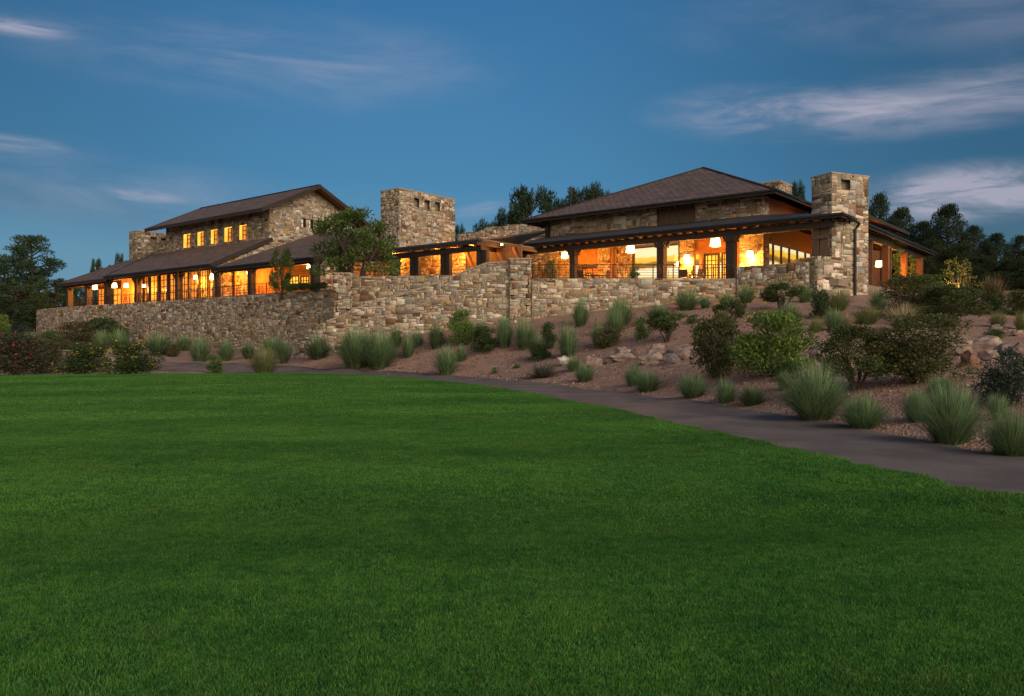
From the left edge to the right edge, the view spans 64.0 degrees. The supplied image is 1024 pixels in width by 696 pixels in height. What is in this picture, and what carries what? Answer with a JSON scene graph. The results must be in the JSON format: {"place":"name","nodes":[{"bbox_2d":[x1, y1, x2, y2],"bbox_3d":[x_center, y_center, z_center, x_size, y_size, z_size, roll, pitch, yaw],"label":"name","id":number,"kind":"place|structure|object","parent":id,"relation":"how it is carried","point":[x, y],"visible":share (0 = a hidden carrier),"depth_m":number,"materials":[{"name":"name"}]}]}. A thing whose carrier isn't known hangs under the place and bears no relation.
{"place":"outdoors","nodes":[
{"label":"outdoors","id":0,"kind":"place"},
{"bbox_2d":[0,289,1023,452],"bbox_3d":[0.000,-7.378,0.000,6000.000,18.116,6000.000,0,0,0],"label":"ground","id":1,"kind":"structure","parent":0,"point":[981,324],"depth_m":38.20,"materials":[{"name":"brown soil"}]},
{"bbox_2d":[0,254,34,311],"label":"pine tree","id":2,"kind":"object","parent":1,"relation":"on","point":[3,277],"visible":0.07,"depth_m":111.79,"materials":[{"name":"green plant"}]},
{"bbox_2d":[0,283,51,331],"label":"tree","id":3,"kind":"object","parent":1,"relation":"on","point":[16,307],"visible":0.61,"depth_m":92.83,"materials":[{"name":"green plant"}]},
{"bbox_2d":[0,331,56,374],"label":"shrub","id":4,"kind":"object","parent":1,"relation":"on","point":[14,360],"visible":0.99,"depth_m":41.65,"materials":[{"name":"green plant"}]},
{"bbox_2d":[9,294,57,329],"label":"pine tree","id":5,"kind":"object","parent":1,"relation":"on","point":[33,309],"visible":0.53,"depth_m":91.35,"materials":[{"name":"green plant"}]},
{"bbox_2d":[0,234,80,331],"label":"pine tree","id":6,"kind":"object","parent":1,"relation":"on","point":[41,272],"visible":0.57,"depth_m":102.90,"materials":[{"name":"green plant"}]},
{"bbox_2d":[28,339,64,373],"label":"shrub","id":7,"kind":"object","parent":1,"relation":"on","point":[54,347],"visible":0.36,"depth_m":45.79,"materials":[{"name":"green plant"}]},
{"bbox_2d":[19,277,84,326],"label":"pine tree","id":8,"kind":"object","parent":1,"relation":"on","point":[54,294],"visible":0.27,"depth_m":96.97,"materials":[{"name":"green plant"}]},
{"bbox_2d":[55,320,97,345],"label":"shrub","id":9,"kind":"object","parent":1,"relation":"on","point":[85,335],"visible":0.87,"depth_m":72.82,"materials":[{"name":"green plant"}]},
{"bbox_2d":[47,342,112,373],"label":"shrub","id":10,"kind":"object","parent":1,"relation":"on","point":[86,364],"visible":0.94,"depth_m":41.44,"materials":[{"name":"green plant"}]},
{"bbox_2d":[46,350,128,372],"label":"garden wall","id":11,"kind":"structure","parent":1,"relation":"on","point":[64,352],"depth_m":46.86,"materials":[{"name":"stone"}]},
{"bbox_2d":[86,316,115,339],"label":"shrub","id":12,"kind":"object","parent":1,"relation":"on","point":[102,324],"visible":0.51,"depth_m":76.80,"materials":[{"name":"green plant"}]},
{"bbox_2d":[101,327,133,349],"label":"grass clump","id":13,"kind":"object","parent":1,"relation":"on","point":[120,337],"visible":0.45,"depth_m":64.63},
{"bbox_2d":[96,340,165,374],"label":"shrub","id":14,"kind":"object","parent":1,"relation":"on","point":[130,365],"visible":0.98,"depth_m":39.71,"materials":[{"name":"green plant"}]},
{"bbox_2d":[140,329,184,354],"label":"grass clump","id":15,"kind":"object","parent":1,"relation":"on","point":[159,343],"visible":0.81,"depth_m":61.31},
{"bbox_2d":[36,289,332,351],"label":"terrace wall","id":16,"kind":"structure","parent":1,"relation":"on","point":[291,317],"depth_m":67.17,"materials":[{"name":"stone"}]},
{"bbox_2d":[57,184,455,306],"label":"lodge wing","id":17,"kind":"structure","parent":16,"relation":"on","point":[230,244],"depth_m":77.53,"materials":[{"name":"stone"}]},
{"bbox_2d":[74,288,207,305],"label":"railing","id":18,"kind":"object","parent":17,"relation":"on","point":[161,297],"visible":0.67,"depth_m":76.22,"materials":[{"name":"black metal"}]},
{"bbox_2d":[183,332,213,361],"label":"grass clump","id":19,"kind":"object","parent":1,"relation":"on","point":[199,352],"visible":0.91,"depth_m":55.53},
{"bbox_2d":[205,354,223,372],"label":"shrub","id":20,"kind":"object","parent":1,"relation":"on","point":[213,366],"visible":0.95,"depth_m":45.94,"materials":[{"name":"green plant"}]},
{"bbox_2d":[214,337,240,360],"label":"grass clump","id":21,"kind":"object","parent":1,"relation":"on","point":[226,353],"visible":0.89,"depth_m":56.76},
{"bbox_2d":[243,344,287,372],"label":"grass clump","id":22,"kind":"object","parent":1,"relation":"on","point":[263,363],"visible":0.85,"depth_m":44.19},
{"bbox_2d":[254,331,282,359],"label":"grass clump","id":23,"kind":"object","parent":1,"relation":"on","point":[271,341],"visible":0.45,"depth_m":57.10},
{"bbox_2d":[268,246,294,299],"bbox_3d":[-17.321,-5.660,61.552,1.999,4.097,2.055,0,0,-23],"label":"sapling","id":24,"kind":"object","parent":1,"relation":"on","point":[285,262],"visible":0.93,"depth_m":61.21,"materials":[{"name":"green plant"}]},
{"bbox_2d":[274,337,293,363],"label":"grass clump","id":25,"kind":"object","parent":1,"relation":"on","point":[285,350],"visible":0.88,"depth_m":52.02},
{"bbox_2d":[283,280,328,291],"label":"hedge","id":26,"kind":"object","parent":1,"relation":"on","point":[309,286],"visible":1,"depth_m":58.88,"materials":[{"name":"green plant"}]},
{"bbox_2d":[299,334,333,358],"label":"grass clump","id":27,"kind":"object","parent":1,"relation":"on","point":[318,350],"visible":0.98,"depth_m":51.09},
{"bbox_2d":[333,272,356,317],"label":"stone pier","id":28,"kind":"structure","parent":1,"relation":"on","point":[342,293],"depth_m":52.94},
{"bbox_2d":[326,320,381,368],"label":"grass clump","id":29,"kind":"object","parent":1,"relation":"on","point":[349,357],"visible":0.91,"depth_m":47.28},
{"bbox_2d":[354,325,405,368],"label":"grass clump","id":30,"kind":"object","parent":1,"relation":"on","point":[380,356],"visible":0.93,"depth_m":46.72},
{"bbox_2d":[291,261,509,359],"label":"terrace wall","id":31,"kind":"structure","parent":1,"relation":"on","point":[481,291],"depth_m":51.67,"materials":[{"name":"stone"}]},
{"bbox_2d":[351,275,451,309],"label":"terrace wall","id":32,"kind":"structure","parent":1,"relation":"on","point":[366,289],"depth_m":52.91,"materials":[{"name":"stone"}]},
{"bbox_2d":[397,332,415,357],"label":"grass clump","id":33,"kind":"object","parent":1,"relation":"on","point":[408,347],"visible":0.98,"depth_m":48.16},
{"bbox_2d":[421,320,447,348],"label":"grass clump","id":34,"kind":"object","parent":1,"relation":"on","point":[435,335],"visible":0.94,"depth_m":48.08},
{"bbox_2d":[429,341,464,374],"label":"grass clump","id":35,"kind":"object","parent":1,"relation":"on","point":[447,365],"visible":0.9,"depth_m":42.49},
{"bbox_2d":[446,310,475,345],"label":"shrub","id":36,"kind":"object","parent":1,"relation":"on","point":[460,331],"visible":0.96,"depth_m":47.36,"materials":[{"name":"green plant"}]},
{"bbox_2d":[468,325,499,352],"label":"shrub","id":37,"kind":"object","parent":1,"relation":"on","point":[483,339],"visible":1,"depth_m":45.61,"materials":[{"name":"green plant"}]},
{"bbox_2d":[492,312,516,347],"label":"grass clump","id":38,"kind":"object","parent":1,"relation":"on","point":[504,330],"visible":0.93,"depth_m":45.96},
{"bbox_2d":[509,258,530,322],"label":"stone pier","id":39,"kind":"structure","parent":1,"relation":"on","point":[519,288],"depth_m":50.73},
{"bbox_2d":[506,313,539,348],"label":"grass clump","id":40,"kind":"object","parent":1,"relation":"on","point":[522,336],"visible":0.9,"depth_m":44.84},
{"bbox_2d":[505,182,557,313],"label":"pine tree","id":41,"kind":"object","parent":1,"relation":"on","point":[522,208],"visible":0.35,"depth_m":102.96,"materials":[{"name":"green plant"}]},
{"bbox_2d":[518,359,561,377],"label":"grass clump","id":42,"kind":"object","parent":1,"relation":"on","point":[543,372],"visible":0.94,"depth_m":36.69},
{"bbox_2d":[528,343,552,360],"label":"shrub","id":43,"kind":"object","parent":1,"relation":"on","point":[545,353],"visible":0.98,"depth_m":41.57,"materials":[{"name":"green plant"}]},
{"bbox_2d":[540,322,556,348],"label":"shrub","id":44,"kind":"object","parent":1,"relation":"on","point":[547,331],"visible":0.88,"depth_m":43.68,"materials":[{"name":"green plant"}]},
{"bbox_2d":[553,318,580,356],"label":"grass clump","id":45,"kind":"object","parent":1,"relation":"on","point":[567,346],"visible":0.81,"depth_m":40.59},
{"bbox_2d":[554,181,603,209],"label":"pine tree","id":46,"kind":"object","parent":1,"relation":"on","point":[594,191],"visible":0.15,"depth_m":111.25,"materials":[{"name":"green plant"}]},
{"bbox_2d":[569,295,591,326],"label":"grass clump","id":47,"kind":"object","parent":1,"relation":"on","point":[580,311],"visible":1,"depth_m":47.18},
{"bbox_2d":[572,360,600,382],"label":"grass clump","id":48,"kind":"object","parent":1,"relation":"on","point":[584,375],"visible":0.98,"depth_m":32.68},
{"bbox_2d":[593,326,620,348],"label":"shrub","id":49,"kind":"object","parent":1,"relation":"on","point":[610,334],"visible":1,"depth_m":40.97,"materials":[{"name":"green plant"}]},
{"bbox_2d":[598,306,629,332],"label":"grass clump","id":50,"kind":"object","parent":1,"relation":"on","point":[617,323],"visible":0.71,"depth_m":43.84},
{"bbox_2d":[599,294,640,324],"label":"grass clump","id":51,"kind":"object","parent":1,"relation":"on","point":[624,309],"visible":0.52,"depth_m":45.27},
{"bbox_2d":[532,278,736,318],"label":"terrace wall","id":52,"kind":"structure","parent":1,"relation":"on","point":[553,297],"depth_m":51.88,"materials":[{"name":"stone"}]},
{"bbox_2d":[532,264,733,278],"bbox_3d":[7.700,-4.862,52.150,12.860,0.925,0.060,0,0,0],"label":"railing","id":53,"kind":"object","parent":52,"relation":"on","point":[620,272],"visible":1,"depth_m":52.13,"materials":[{"name":"black metal"}]},
{"bbox_2d":[633,317,650,339],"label":"shrub","id":54,"kind":"object","parent":1,"relation":"on","point":[641,329],"visible":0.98,"depth_m":40.65,"materials":[{"name":"green plant"}]},
{"bbox_2d":[627,368,669,392],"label":"grass clump","id":55,"kind":"object","parent":1,"relation":"on","point":[645,384],"visible":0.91,"depth_m":27.27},
{"bbox_2d":[637,351,663,364],"bbox_3d":[5.786,0.423,33.969,1.070,0.614,0.688,0,0,27],"label":"boulder","id":56,"kind":"object","parent":1,"relation":"on","point":[651,357],"visible":0.85,"depth_m":33.74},
{"bbox_2d":[646,309,689,342],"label":"shrub","id":57,"kind":"object","parent":1,"relation":"on","point":[664,322],"visible":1,"depth_m":38.44,"materials":[{"name":"green plant"}]},
{"bbox_2d":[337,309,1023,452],"bbox_3d":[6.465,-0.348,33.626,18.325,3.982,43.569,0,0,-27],"label":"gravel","id":58,"kind":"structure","parent":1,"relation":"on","point":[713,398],"depth_m":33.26,"materials":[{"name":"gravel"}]},
{"bbox_2d":[668,286,702,310],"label":"grass clump","id":59,"kind":"object","parent":1,"relation":"on","point":[685,300],"visible":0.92,"depth_m":47.32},
{"bbox_2d":[667,370,713,398],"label":"grass clump","id":60,"kind":"object","parent":1,"relation":"on","point":[690,388],"visible":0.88,"depth_m":23.85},
{"bbox_2d":[689,309,741,378],"bbox_3d":[6.639,-0.094,26.966,1.610,2.380,1.944,0,0,-44],"label":"shrub","id":61,"kind":"object","parent":1,"relation":"on","point":[720,354],"visible":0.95,"depth_m":26.60,"materials":[{"name":"green plant"}]},
{"bbox_2d":[711,374,741,403],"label":"grass clump","id":62,"kind":"object","parent":1,"relation":"on","point":[725,393],"visible":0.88,"depth_m":22.11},
{"bbox_2d":[520,167,936,300],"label":"lodge pavilion","id":63,"kind":"structure","parent":1,"relation":"on","point":[834,234],"depth_m":58.12,"materials":[{"name":"brown stone"}]},
{"bbox_2d":[703,253,719,278],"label":"french doors","id":64,"kind":"structure","parent":63,"relation":"in","point":[711,258],"depth_m":57.90,"materials":[{"name":"brown"}]},
{"bbox_2d":[712,298,746,324],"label":"shrub","id":65,"kind":"object","parent":1,"relation":"on","point":[738,311],"visible":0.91,"depth_m":39.08,"materials":[{"name":"green plant"}]},
{"bbox_2d":[734,283,761,302],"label":"grass clump","id":66,"kind":"object","parent":1,"relation":"on","point":[747,295],"visible":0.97,"depth_m":46.99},
{"bbox_2d":[731,384,773,405],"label":"grass clump","id":67,"kind":"object","parent":1,"relation":"on","point":[751,397],"visible":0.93,"depth_m":21.18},
{"bbox_2d":[728,308,819,377],"bbox_3d":[7.804,-0.123,24.485,2.646,2.145,2.340,0,0,27],"label":"shrub","id":68,"kind":"object","parent":1,"relation":"on","point":[750,347],"visible":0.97,"depth_m":24.06,"materials":[{"name":"green plant"}]},
{"bbox_2d":[737,262,810,298],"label":"terrace wall","id":69,"kind":"structure","parent":1,"relation":"on","point":[759,277],"depth_m":50.08,"materials":[{"name":"stone"}]},
{"bbox_2d":[758,281,805,309],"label":"shrub","id":70,"kind":"object","parent":1,"relation":"on","point":[769,293],"visible":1,"depth_m":42.74,"materials":[{"name":"green plant"}]},
{"bbox_2d":[760,356,864,420],"bbox_3d":[6.615,0.784,17.883,2.404,1.656,2.369,0,0,-3],"label":"grass clump","id":71,"kind":"object","parent":1,"relation":"on","point":[818,400],"visible":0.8,"depth_m":17.60,"materials":[{"name":"plant"}]},
{"bbox_2d":[808,289,834,318],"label":"shrub","id":72,"kind":"object","parent":1,"relation":"on","point":[820,300],"visible":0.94,"depth_m":39.08,"materials":[{"name":"green plant"}]},
{"bbox_2d":[818,306,848,330],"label":"grass clump","id":73,"kind":"object","parent":1,"relation":"on","point":[833,320],"visible":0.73,"depth_m":34.37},
{"bbox_2d":[828,286,857,310],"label":"grass clump","id":74,"kind":"object","parent":1,"relation":"on","point":[839,299],"visible":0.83,"depth_m":42.07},
{"bbox_2d":[812,324,902,390],"bbox_3d":[8.340,0.256,19.731,1.984,1.698,2.143,0,0,12],"label":"shrub","id":75,"kind":"object","parent":1,"relation":"on","point":[849,334],"visible":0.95,"depth_m":19.45,"materials":[{"name":"green plant"}]},
{"bbox_2d":[826,386,895,428],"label":"grass clump","id":76,"kind":"object","parent":1,"relation":"on","point":[865,416],"visible":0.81,"depth_m":15.91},
{"bbox_2d":[852,303,886,324],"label":"grass clump","id":77,"kind":"object","parent":1,"relation":"on","point":[869,316],"visible":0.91,"depth_m":36.20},
{"bbox_2d":[864,289,889,309],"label":"grass clump","id":78,"kind":"object","parent":1,"relation":"on","point":[880,302],"visible":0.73,"depth_m":42.71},
{"bbox_2d":[868,190,895,274],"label":"pine tree","id":79,"kind":"object","parent":1,"relation":"on","point":[880,206],"visible":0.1,"depth_m":91.46,"materials":[{"name":"green plant"}]},
{"bbox_2d":[878,299,924,330],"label":"grass clump","id":80,"kind":"object","parent":1,"relation":"on","point":[901,310],"visible":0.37,"depth_m":33.55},
{"bbox_2d":[888,206,920,287],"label":"pine tree","id":81,"kind":"object","parent":1,"relation":"on","point":[897,217],"visible":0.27,"depth_m":89.51,"materials":[{"name":"green plant"}]},
{"bbox_2d":[895,382,933,422],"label":"grass clump","id":82,"kind":"object","parent":1,"relation":"on","point":[911,400],"visible":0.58,"depth_m":16.00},
{"bbox_2d":[874,274,958,318],"bbox_3d":[19.141,-2.328,38.967,3.912,2.330,3.164,0,0,9],"label":"shrub","id":83,"kind":"object","parent":1,"relation":"on","point":[899,297],"visible":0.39,"depth_m":38.86,"materials":[{"name":"green plant"}]},
{"bbox_2d":[854,312,983,383],"bbox_3d":[9.698,0.037,19.598,2.853,1.770,2.307,0,0,29],"label":"shrub","id":84,"kind":"object","parent":1,"relation":"on","point":[919,359],"visible":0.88,"depth_m":19.11,"materials":[{"name":"green plant"}]},
{"bbox_2d":[910,220,938,271],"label":"pine tree","id":85,"kind":"object","parent":1,"relation":"on","point":[921,231],"visible":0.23,"depth_m":87.63,"materials":[{"name":"green plant"}]},
{"bbox_2d":[908,239,956,274],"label":"pine tree","id":86,"kind":"object","parent":1,"relation":"on","point":[940,255],"visible":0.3,"depth_m":75.47,"materials":[{"name":"green plant"}]},
{"bbox_2d":[920,373,959,401],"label":"grass clump","id":87,"kind":"object","parent":1,"relation":"on","point":[933,383],"visible":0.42,"depth_m":17.22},
{"bbox_2d":[900,371,994,444],"bbox_3d":[7.278,0.974,13.573,1.766,1.278,1.704,0,0,-30],"label":"grass clump","id":88,"kind":"object","parent":1,"relation":"on","point":[950,421],"visible":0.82,"depth_m":13.34,"materials":[{"name":"plant"}]},
{"bbox_2d":[920,202,981,266],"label":"pine tree","id":89,"kind":"object","parent":1,"relation":"on","point":[947,212],"visible":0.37,"depth_m":83.31,"materials":[{"name":"green plant"}]},
{"bbox_2d":[911,284,993,329],"bbox_3d":[18.852,-1.710,35.380,3.313,2.071,3.066,0,0,-5],"label":"shrub","id":90,"kind":"object","parent":1,"relation":"on","point":[934,294],"visible":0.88,"depth_m":34.96,"materials":[{"name":"green plant"}]},
{"bbox_2d":[928,263,976,286],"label":"pine tree","id":91,"kind":"object","parent":1,"relation":"on","point":[938,272],"visible":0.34,"depth_m":65.61,"materials":[{"name":"green plant"}]},
{"bbox_2d":[936,244,980,286],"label":"pine tree","id":92,"kind":"object","parent":1,"relation":"on","point":[957,251],"visible":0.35,"depth_m":73.59,"materials":[{"name":"green plant"}]},
{"bbox_2d":[939,256,983,288],"bbox_3d":[25.229,-3.703,46.002,2.152,2.865,2.264,0,0,11],"label":"lit tree","id":93,"kind":"object","parent":1,"relation":"on","point":[963,269],"visible":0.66,"depth_m":45.92,"materials":[{"name":"green plant"}]},
{"bbox_2d":[944,266,989,287],"bbox_3d":[35.978,-5.331,64.120,4.486,2.135,4.547,0,0,-23],"label":"pine tree","id":94,"kind":"object","parent":1,"relation":"on","point":[979,271],"visible":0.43,"depth_m":63.48,"materials":[{"name":"green plant"}]},
{"bbox_2d":[958,350,981,367],"bbox_3d":[13.114,0.397,23.418,0.596,0.698,0.370,0,0,-1],"label":"boulder","id":95,"kind":"object","parent":1,"relation":"on","point":[968,357],"visible":0.67,"depth_m":23.31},
{"bbox_2d":[956,224,988,269],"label":"pine tree","id":96,"kind":"object","parent":1,"relation":"on","point":[976,231],"visible":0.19,"depth_m":85.62,"materials":[{"name":"green plant"}]},
{"bbox_2d":[970,255,998,282],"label":"pine tree","id":97,"kind":"object","parent":1,"relation":"on","point":[988,262],"visible":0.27,"depth_m":71.53,"materials":[{"name":"green plant"}]},
{"bbox_2d":[972,335,1002,350],"bbox_3d":[16.246,-0.110,28.152,1.196,0.668,0.776,0,0,32],"label":"boulder","id":98,"kind":"object","parent":1,"relation":"on","point":[988,342],"visible":0.54,"depth_m":27.90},
{"bbox_2d":[974,293,1011,314],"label":"shrub","id":99,"kind":"object","parent":1,"relation":"on","point":[995,301],"visible":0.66,"depth_m":43.30,"materials":[{"name":"green plant"}]},
{"bbox_2d":[964,403,1023,456],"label":"grass clump","id":100,"kind":"object","parent":1,"relation":"on","point":[1007,437],"visible":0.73,"depth_m":11.90,"materials":[{"name":"plant"}]},
{"bbox_2d":[977,272,1010,306],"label":"grass clump","id":101,"kind":"object","parent":1,"relation":"on","point":[991,286],"visible":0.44,"depth_m":45.31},
{"bbox_2d":[966,271,1023,290],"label":"pine tree","id":102,"kind":"object","parent":1,"relation":"on","point":[1007,277],"visible":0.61,"depth_m":61.22,"materials":[{"name":"green plant"}]},
{"bbox_2d":[970,346,1023,407],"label":"shrub","id":103,"kind":"object","parent":1,"relation":"on","point":[1006,377],"visible":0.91,"depth_m":16.12,"materials":[{"name":"green plant"}]},
{"bbox_2d":[977,232,1016,276],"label":"pine tree","id":104,"kind":"object","parent":1,"relation":"on","point":[996,249],"visible":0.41,"depth_m":79.48,"materials":[{"name":"green plant"}]},
{"bbox_2d":[983,389,1014,419],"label":"grass clump","id":105,"kind":"object","parent":1,"relation":"on","point":[998,400],"visible":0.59,"depth_m":15.13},
{"bbox_2d":[997,235,1023,263],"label":"pine tree","id":106,"kind":"object","parent":1,"relation":"on","point":[1016,244],"visible":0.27,"depth_m":83.75,"materials":[{"name":"green plant"}]},
{"bbox_2d":[1004,289,1023,314],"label":"shrub","id":107,"kind":"object","parent":1,"relation":"on","point":[1017,302],"visible":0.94,"depth_m":43.61,"materials":[{"name":"green plant"}]},
{"bbox_2d":[0,373,1023,695],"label":"lawn","id":108,"kind":"structure","parent":0,"point":[346,620],"depth_m":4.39,"materials":[{"name":"plant"}]},
{"bbox_2d":[0,0,1023,304],"label":"sky","id":109,"kind":"structure","parent":0,"point":[118,118],"materials":[{"name":"blue"}]},
{"bbox_2d":[140,360,1023,493],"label":"path","id":110,"kind":"structure","parent":0,"point":[956,466],"depth_m":15.51,"materials":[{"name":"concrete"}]},
{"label":"terrace","id":111,"kind":"structure","parent":0,"visible":0},
{"bbox_2d":[303,205,408,278],"bbox_3d":[-10.671,-6.753,56.684,6.288,5.871,7.404,0,0,33],"label":"leafy tree","id":112,"kind":"object","parent":111,"relation":"on","point":[345,251],"visible":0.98,"depth_m":55.56,"materials":[{"name":"green plant"}]},
{"bbox_2d":[356,224,546,275],"bbox_3d":[-2.182,-7.444,66.244,16.072,6.954,15.050,0,0,39],"label":"loggia","id":113,"kind":"object","parent":111,"relation":"on","point":[465,251],"visible":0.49,"depth_m":61.47,"materials":[{"name":"brown wood"}]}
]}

